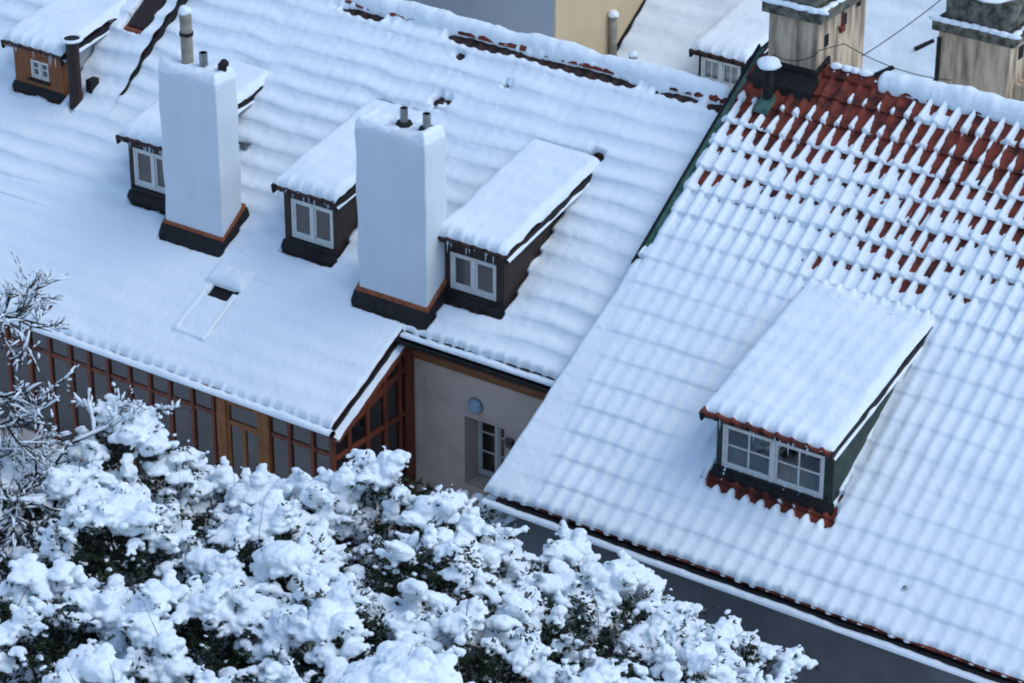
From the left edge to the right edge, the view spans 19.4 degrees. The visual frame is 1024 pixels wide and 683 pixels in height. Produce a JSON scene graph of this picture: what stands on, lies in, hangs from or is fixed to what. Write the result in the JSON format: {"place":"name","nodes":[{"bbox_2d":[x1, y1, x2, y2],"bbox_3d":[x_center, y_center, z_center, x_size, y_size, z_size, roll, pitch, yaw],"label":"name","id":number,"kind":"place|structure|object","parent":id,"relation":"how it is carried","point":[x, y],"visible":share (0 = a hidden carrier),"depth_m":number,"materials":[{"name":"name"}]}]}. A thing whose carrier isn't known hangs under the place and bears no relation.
{"place":"outdoors","nodes":[
{"label":"outdoors","id":0,"kind":"place"},
{"bbox_2d":[0,0,187,206],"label":"terraced house","id":1,"kind":"structure","parent":0,"point":[69,70],"depth_m":45.02,"materials":[{"name":"tile"}]},
{"bbox_2d":[0,456,635,682],"bbox_3d":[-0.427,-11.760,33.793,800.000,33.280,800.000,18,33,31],"label":"snowy ground","id":2,"kind":"structure","parent":0,"point":[29,671],"depth_m":35.34,"materials":[{"name":"white snow"}]},
{"bbox_2d":[0,252,93,634],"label":"bare tree","id":3,"kind":"object","parent":2,"relation":"on","point":[23,412],"visible":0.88,"depth_m":34.76,"materials":[{"name":"white plant"}]},
{"bbox_2d":[0,452,144,640],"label":"shrub","id":4,"kind":"object","parent":2,"relation":"on","point":[69,480],"visible":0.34,"depth_m":34.83,"materials":[{"name":"white plant"}]},
{"bbox_2d":[0,553,145,682],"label":"shrub","id":5,"kind":"object","parent":2,"relation":"on","point":[32,588],"visible":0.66,"depth_m":32.11,"materials":[{"name":"white plant"}]},
{"bbox_2d":[38,638,145,682],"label":"shrub","id":6,"kind":"object","parent":2,"relation":"on","point":[91,661],"visible":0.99,"depth_m":30.64,"materials":[{"name":"white plant"}]},
{"bbox_2d":[0,381,192,582],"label":"bare bush","id":7,"kind":"object","parent":2,"relation":"on","point":[15,450],"visible":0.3,"depth_m":35.35,"materials":[{"name":"white plant"}]},
{"bbox_2d":[1,476,206,679],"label":"shrub","id":8,"kind":"object","parent":2,"relation":"on","point":[141,521],"visible":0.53,"depth_m":33.50,"materials":[{"name":"white plant"}]},
{"bbox_2d":[45,393,213,575],"bbox_3d":[-4.539,2.547,36.493,2.042,3.945,2.072,18,33,31],"label":"shrub","id":9,"kind":"object","parent":2,"relation":"on","point":[145,435],"visible":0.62,"depth_m":35.57,"materials":[{"name":"white plant"}]},
{"bbox_2d":[86,569,292,682],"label":"shrub","id":10,"kind":"object","parent":2,"relation":"on","point":[220,605],"visible":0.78,"depth_m":31.94,"materials":[{"name":"white plant"}]},
{"bbox_2d":[0,174,415,531],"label":"conservatory","id":11,"kind":"object","parent":2,"relation":"on","point":[238,360],"visible":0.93,"depth_m":41.65,"materials":[{"name":"tile"}]},
{"bbox_2d":[0,328,11,419],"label":"window pane","id":12,"kind":"structure","parent":11,"relation":"in","point":[4,378],"depth_m":43.58,"materials":[{"name":"grey glass"}]},
{"bbox_2d":[9,323,34,431],"bbox_3d":[-7.074,0.478,43.316,0.394,1.780,0.006,18,33,31],"label":"window pane","id":13,"kind":"structure","parent":11,"relation":"in","point":[24,375],"depth_m":43.29,"materials":[{"name":"grey glass"}]},
{"bbox_2d":[31,331,54,438],"bbox_3d":[-6.734,0.588,43.106,0.355,1.780,0.006,18,33,31],"label":"window pane","id":14,"kind":"structure","parent":11,"relation":"in","point":[43,364],"depth_m":43.03,"materials":[{"name":"grey glass"}]},
{"bbox_2d":[51,338,73,441],"bbox_3d":[-6.411,0.693,42.905,0.355,1.780,0.006,18,33,31],"label":"window pane","id":15,"kind":"structure","parent":11,"relation":"in","point":[61,368],"depth_m":42.93,"materials":[{"name":"grey glass"}]},
{"bbox_2d":[72,346,91,431],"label":"window pane","id":16,"kind":"structure","parent":11,"relation":"in","point":[81,374],"depth_m":42.64,"materials":[{"name":"grey glass"}]},
{"bbox_2d":[91,352,111,458],"bbox_3d":[-5.808,0.889,42.531,0.319,1.780,0.006,18,33,31],"label":"window pane","id":17,"kind":"structure","parent":11,"relation":"in","point":[99,381],"depth_m":42.37,"materials":[{"name":"grey glass"}]},
{"bbox_2d":[110,359,131,454],"bbox_3d":[-5.499,0.989,42.339,0.355,1.780,0.006,18,33,31],"label":"window pane","id":18,"kind":"structure","parent":11,"relation":"in","point":[117,368],"depth_m":42.11,"materials":[{"name":"grey glass"}]},
{"bbox_2d":[131,367,148,471],"bbox_3d":[-5.183,1.092,42.143,0.337,1.780,0.006,18,33,31],"label":"window pane","id":19,"kind":"structure","parent":11,"relation":"in","point":[139,376],"depth_m":41.91,"materials":[{"name":"grey glass"}]},
{"bbox_2d":[152,374,170,480],"bbox_3d":[-4.878,1.191,41.953,0.328,1.780,0.006,18,33,31],"label":"window pane","id":20,"kind":"structure","parent":11,"relation":"in","point":[158,383],"depth_m":41.75,"materials":[{"name":"grey glass"}]},
{"bbox_2d":[172,381,193,470],"bbox_3d":[-4.561,1.293,41.757,0.364,1.780,0.006,18,33,31],"label":"window pane","id":21,"kind":"structure","parent":11,"relation":"in","point":[182,417],"depth_m":41.65,"materials":[{"name":"grey glass"}]},
{"bbox_2d":[194,389,213,465],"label":"window pane","id":22,"kind":"structure","parent":11,"relation":"in","point":[203,419],"depth_m":41.46,"materials":[{"name":"grey glass"}]},
{"bbox_2d":[215,397,273,478],"bbox_3d":[-3.649,1.792,41.289,0.924,2.230,0.100,18,33,31],"label":"door","id":23,"kind":"structure","parent":11,"relation":"in","point":[244,436],"depth_m":41.01,"materials":[{"name":"orange wood"}]},
{"bbox_2d":[272,417,288,478],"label":"window pane","id":24,"kind":"structure","parent":11,"relation":"in","point":[280,447],"depth_m":40.74,"materials":[{"name":"grey glass"}]},
{"bbox_2d":[292,424,310,475],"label":"window pane","id":25,"kind":"structure","parent":11,"relation":"in","point":[301,456],"depth_m":40.49,"materials":[{"name":"grey glass"}]},
{"bbox_2d":[315,433,329,474],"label":"window pane","id":26,"kind":"structure","parent":11,"relation":"in","point":[321,441],"depth_m":40.27,"materials":[{"name":"grey glass"}]},
{"bbox_2d":[336,434,346,470],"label":"window pane","id":27,"kind":"structure","parent":11,"relation":"in","point":[340,447],"depth_m":40.39,"materials":[{"name":"black glass"}]},
{"bbox_2d":[351,414,364,458],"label":"window pane","id":28,"kind":"structure","parent":11,"relation":"in","point":[358,430],"depth_m":40.61,"materials":[{"name":"black glass"}]},
{"bbox_2d":[369,385,382,457],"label":"window pane","id":29,"kind":"structure","parent":11,"relation":"in","point":[376,411],"depth_m":40.94,"materials":[{"name":"black glass"}]},
{"bbox_2d":[387,364,398,450],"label":"window pane","id":30,"kind":"structure","parent":11,"relation":"in","point":[392,401],"depth_m":41.19,"materials":[{"name":"black glass"}]},
{"bbox_2d":[402,356,405,486],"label":"window pane","id":31,"kind":"structure","parent":11,"relation":"in","point":[403,407],"depth_m":41.47,"materials":[{"name":"black glass"}]},
{"bbox_2d":[159,456,289,581],"bbox_3d":[-3.466,2.848,36.529,2.174,2.932,2.232,18,33,31],"label":"shrub","id":32,"kind":"object","parent":2,"relation":"on","point":[216,481],"visible":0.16,"depth_m":36.05,"materials":[{"name":"white plant"}]},
{"bbox_2d":[192,648,319,682],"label":"shrub","id":33,"kind":"object","parent":2,"relation":"on","point":[276,672],"visible":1,"depth_m":30.91,"materials":[{"name":"white plant"}]},
{"bbox_2d":[169,489,366,677],"bbox_3d":[-2.686,2.948,33.947,2.656,2.522,2.461,18,33,31],"label":"shrub","id":34,"kind":"object","parent":2,"relation":"on","point":[290,544],"visible":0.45,"depth_m":33.47,"materials":[{"name":"white plant"}]},
{"bbox_2d":[224,463,380,592],"bbox_3d":[-2.729,2.506,35.903,2.100,2.360,2.394,18,33,31],"label":"shrub","id":35,"kind":"object","parent":2,"relation":"on","point":[305,488],"visible":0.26,"depth_m":35.52,"materials":[{"name":"white plant"}]},
{"bbox_2d":[229,567,437,682],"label":"shrub","id":36,"kind":"object","parent":2,"relation":"on","point":[321,613],"visible":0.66,"depth_m":31.82,"materials":[{"name":"white plant"}]},
{"bbox_2d":[303,446,447,602],"bbox_3d":[-1.649,2.609,36.203,1.912,2.849,2.219,2,28,3],"label":"shrub","id":37,"kind":"object","parent":2,"relation":"on","point":[366,478],"visible":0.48,"depth_m":35.59,"materials":[{"name":"white plant"}]},
{"bbox_2d":[336,639,474,682],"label":"shrub","id":38,"kind":"object","parent":2,"relation":"on","point":[389,661],"visible":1,"depth_m":30.46,"materials":[{"name":"white plant"}]},
{"bbox_2d":[343,512,517,682],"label":"shrub","id":39,"kind":"object","parent":2,"relation":"on","point":[406,554],"visible":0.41,"depth_m":33.52,"materials":[{"name":"green plant"}]},
{"bbox_2d":[367,484,548,604],"bbox_3d":[-0.630,2.730,35.419,2.330,2.373,2.254,18,33,31],"label":"shrub","id":40,"kind":"object","parent":2,"relation":"on","point":[467,521],"visible":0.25,"depth_m":34.80,"materials":[{"name":"white plant"}]},
{"bbox_2d":[458,489,516,528],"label":"yard shrub","id":41,"kind":"object","parent":2,"relation":"on","point":[502,516],"visible":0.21,"depth_m":39.94,"materials":[{"name":"white plant"}]},
{"bbox_2d":[393,564,583,682],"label":"shrub","id":42,"kind":"object","parent":2,"relation":"on","point":[520,652],"visible":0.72,"depth_m":32.19,"materials":[{"name":"white plant"}]},
{"bbox_2d":[406,0,642,55],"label":"tall house","id":43,"kind":"structure","parent":2,"relation":"on","point":[600,26],"depth_m":46.97,"materials":[{"name":"grey paint"}]},
{"bbox_2d":[457,570,631,682],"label":"shrub","id":44,"kind":"object","parent":2,"relation":"on","point":[525,603],"visible":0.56,"depth_m":33.57,"materials":[{"name":"white plant"}]},
{"bbox_2d":[494,520,635,667],"bbox_3d":[0.442,3.351,35.436,2.385,2.031,2.274,18,33,31],"label":"shrub","id":45,"kind":"object","parent":2,"relation":"on","point":[564,553],"visible":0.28,"depth_m":35.01,"materials":[{"name":"white plant"}]},
{"bbox_2d":[530,655,650,682],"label":"shrub","id":46,"kind":"object","parent":2,"relation":"on","point":[608,671],"visible":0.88,"depth_m":32.04,"materials":[{"name":"white plant"}]},
{"bbox_2d":[547,550,714,680],"bbox_3d":[1.351,3.623,35.005,2.392,2.240,2.280,18,33,31],"label":"shrub","id":47,"kind":"object","parent":2,"relation":"on","point":[630,582],"visible":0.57,"depth_m":34.55,"materials":[{"name":"white plant"}]},
{"bbox_2d":[619,621,744,682],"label":"shrub","id":48,"kind":"object","parent":2,"relation":"on","point":[698,655],"visible":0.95,"depth_m":33.26,"materials":[{"name":"white plant"}]},
{"bbox_2d":[481,0,1023,682],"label":"pantiled house","id":49,"kind":"structure","parent":2,"relation":"on","point":[783,404],"depth_m":37.76,"materials":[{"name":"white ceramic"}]},
{"bbox_2d":[772,43,951,80],"bbox_3d":[4.707,-3.757,40.106,2.534,0.251,0.365,12,30,21],"label":"cable","id":50,"kind":"object","parent":49,"relation":"attached to","point":[863,54],"visible":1,"depth_m":40.19,"materials":[{"name":"metal"}]},
{"bbox_2d":[862,0,940,56],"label":"cable","id":51,"kind":"object","parent":49,"relation":"attached to","point":[902,28],"visible":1,"depth_m":41.15,"materials":[{"name":"metal"}]},
{"bbox_2d":[929,0,1023,100],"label":"chimney stack","id":52,"kind":"object","parent":49,"relation":"on","point":[980,45],"visible":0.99,"depth_m":41.72,"materials":[{"name":"paint"}]},
{"bbox_2d":[694,609,822,682],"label":"shrub","id":53,"kind":"object","parent":2,"relation":"on","point":[751,647],"visible":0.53,"depth_m":34.62,"materials":[{"name":"white plant"}]},
{"bbox_2d":[736,654,795,682],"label":"shrub","id":54,"kind":"object","parent":2,"relation":"on","point":[755,676],"visible":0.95,"depth_m":33.83,"materials":[{"name":"white plant"}]},
{"bbox_2d":[46,0,731,538],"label":"terraced house","id":55,"kind":"structure","parent":0,"point":[472,206],"depth_m":41.60,"materials":[{"name":"tile"}]},
{"bbox_2d":[468,398,482,414],"bbox_3d":[-0.510,0.889,40.804,0.240,0.240,0.078,18,33,31],"label":"wall lamp","id":56,"kind":"object","parent":55,"relation":"attached to","point":[475,405],"visible":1,"depth_m":40.76,"materials":[{"name":"blue glass"}]},
{"bbox_2d":[478,421,503,477],"bbox_3d":[-0.190,1.451,41.347,0.660,1.040,0.068,18,33,31],"label":"yard window","id":57,"kind":"structure","parent":55,"relation":"in","point":[490,437],"depth_m":41.43,"materials":[{"name":"white paint"}]},
{"bbox_2d":[617,0,945,87],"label":"terraced house","id":58,"kind":"structure","parent":0,"point":[717,40],"depth_m":46.80,"materials":[{"name":"white"}]}
]}

